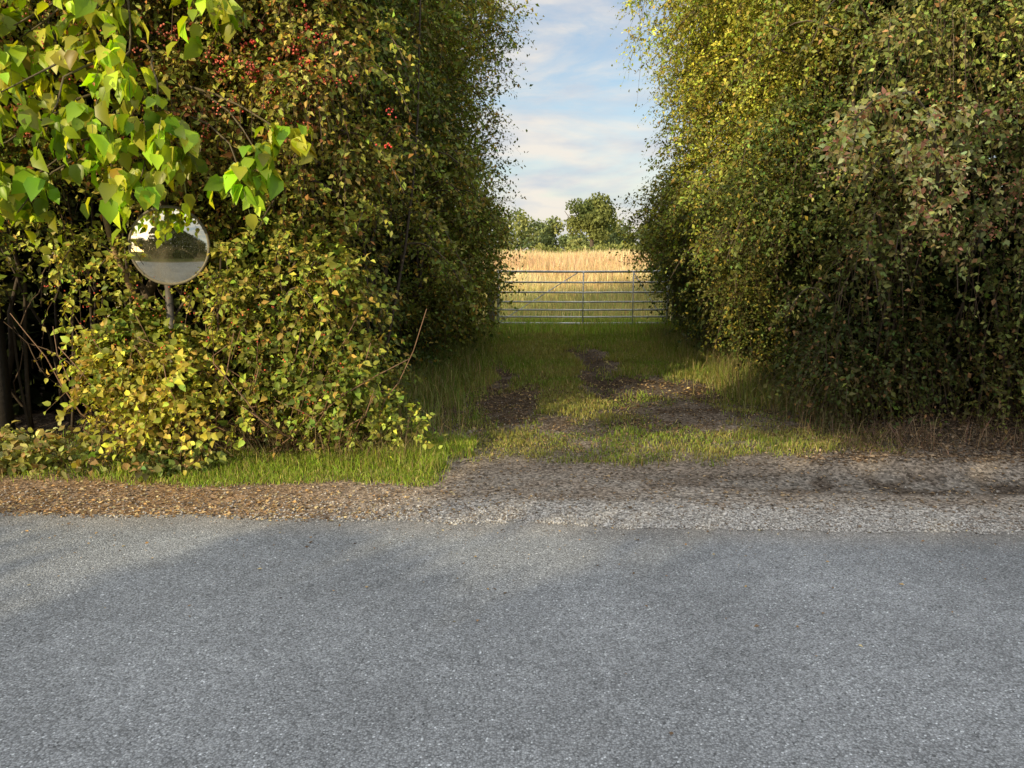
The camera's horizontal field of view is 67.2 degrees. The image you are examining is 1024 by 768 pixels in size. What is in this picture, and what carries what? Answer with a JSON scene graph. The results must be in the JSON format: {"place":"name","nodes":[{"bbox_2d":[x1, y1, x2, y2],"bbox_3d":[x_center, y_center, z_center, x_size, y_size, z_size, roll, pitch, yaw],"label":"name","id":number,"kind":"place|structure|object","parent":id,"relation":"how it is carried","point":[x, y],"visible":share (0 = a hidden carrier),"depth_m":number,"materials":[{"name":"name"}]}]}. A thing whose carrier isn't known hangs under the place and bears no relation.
{"place":"outdoors","nodes":[
{"label":"outdoors","id":0,"kind":"place"},
{"bbox_2d":[0,312,906,488],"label":"grass","id":1,"kind":"structure","parent":0,"point":[627,344],"depth_m":7.69,"materials":[{"name":"green plant"}]},
{"bbox_2d":[0,512,1023,767],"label":"road","id":2,"kind":"structure","parent":0,"point":[576,646],"depth_m":3.14,"materials":[{"name":"grey asphalt"}]},
{"bbox_2d":[0,250,1023,530],"bbox_3d":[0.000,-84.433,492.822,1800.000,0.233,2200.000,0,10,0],"label":"ground","id":3,"kind":"structure","parent":0,"point":[822,480],"depth_m":5.46,"materials":[{"name":"grey gravel"}]},
{"bbox_2d":[0,296,15,447],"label":"trunk","id":4,"kind":"object","parent":3,"relation":"on","point":[6,411],"visible":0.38,"depth_m":6.11,"materials":[{"name":"brown wood"}]},
{"bbox_2d":[0,0,317,440],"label":"lime tree","id":5,"kind":"object","parent":3,"relation":"on","point":[74,120],"visible":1,"depth_m":4.85,"materials":[{"name":"green plant"}]},
{"bbox_2d":[128,205,209,446],"bbox_3d":[-2.380,-0.244,5.552,0.544,2.035,0.249,1,10,4],"label":"convex traffic mirror","id":6,"kind":"object","parent":3,"relation":"on","point":[168,245],"visible":0.95,"depth_m":5.33,"materials":[{"name":"silver mirror"}]},
{"bbox_2d":[10,200,426,475],"bbox_3d":[-2.092,-0.318,5.711,2.997,2.065,1.431,0,10,0],"label":"dog rose bush","id":7,"kind":"object","parent":3,"relation":"on","point":[139,377],"visible":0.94,"depth_m":5.55,"materials":[{"name":"green plant"}]},
{"bbox_2d":[0,381,447,483],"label":"bramble patch","id":8,"kind":"object","parent":3,"relation":"on","point":[34,457],"visible":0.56,"depth_m":5.66,"materials":[{"name":"green plant"}]},
{"bbox_2d":[0,0,544,455],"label":"hawthorn hedge","id":9,"kind":"object","parent":3,"relation":"on","point":[373,94],"visible":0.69,"depth_m":6.33,"materials":[{"name":"green plant"}]},
{"bbox_2d":[487,281,494,323],"bbox_3d":[-0.420,-1.685,15.440,0.150,1.410,0.143,0,10,0],"label":"gate post","id":10,"kind":"object","parent":3,"relation":"on","point":[490,316],"visible":0.1,"depth_m":15.43,"materials":[{"name":"brown wood"}]},
{"bbox_2d":[0,389,1023,618],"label":"gravel","id":11,"kind":"structure","parent":3,"relation":"on","point":[791,526],"depth_m":4.70,"materials":[{"name":"grey gravel"}]},
{"bbox_2d":[0,346,1023,734],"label":"fallen leaves","id":12,"kind":"object","parent":3,"relation":"on","point":[804,452],"visible":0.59,"depth_m":5.72,"materials":[{"name":"plant"}]},
{"bbox_2d":[26,322,1023,470],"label":"dry stalks","id":13,"kind":"object","parent":3,"relation":"on","point":[813,414],"visible":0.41,"depth_m":6.35,"materials":[{"name":"brown plant"}]},
{"bbox_2d":[452,197,654,253],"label":"distant treeline","id":14,"kind":"object","parent":3,"relation":"on","point":[544,233],"visible":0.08,"depth_m":131.14,"materials":[{"name":"green plant"}]},
{"bbox_2d":[475,247,688,321],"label":"field grass","id":15,"kind":"structure","parent":3,"relation":"on","point":[584,260],"depth_m":25.54,"materials":[{"name":"beige plant"}]},
{"bbox_2d":[564,191,617,246],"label":"oak tree","id":16,"kind":"object","parent":3,"relation":"on","point":[592,219],"visible":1,"depth_m":115.94,"materials":[{"name":"green plant"}]},
{"bbox_2d":[636,221,679,299],"bbox_3d":[4.824,-3.688,22.505,2.492,2.700,9.098,2,10,12],"label":"willow shrub","id":17,"kind":"object","parent":3,"relation":"on","point":[649,275],"visible":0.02,"depth_m":19.62,"materials":[{"name":"green plant"}]},
{"bbox_2d":[671,273,679,325],"bbox_3d":[3.280,-1.685,15.440,0.150,1.410,0.143,0,10,0],"label":"gate post","id":18,"kind":"object","parent":3,"relation":"on","point":[674,307],"visible":0.08,"depth_m":15.41,"materials":[{"name":"brown wood"}]},
{"bbox_2d":[495,270,668,324],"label":"field gate","id":19,"kind":"structure","parent":18,"relation":"attached to","point":[582,301],"depth_m":15.44,"materials":[{"name":"metal"}]},
{"bbox_2d":[605,0,1023,439],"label":"hawthorn hedge","id":20,"kind":"object","parent":3,"relation":"on","point":[839,227],"visible":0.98,"depth_m":7.13,"materials":[{"name":"green plant"}]},
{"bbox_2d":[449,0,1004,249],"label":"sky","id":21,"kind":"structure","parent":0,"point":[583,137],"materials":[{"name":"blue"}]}
]}

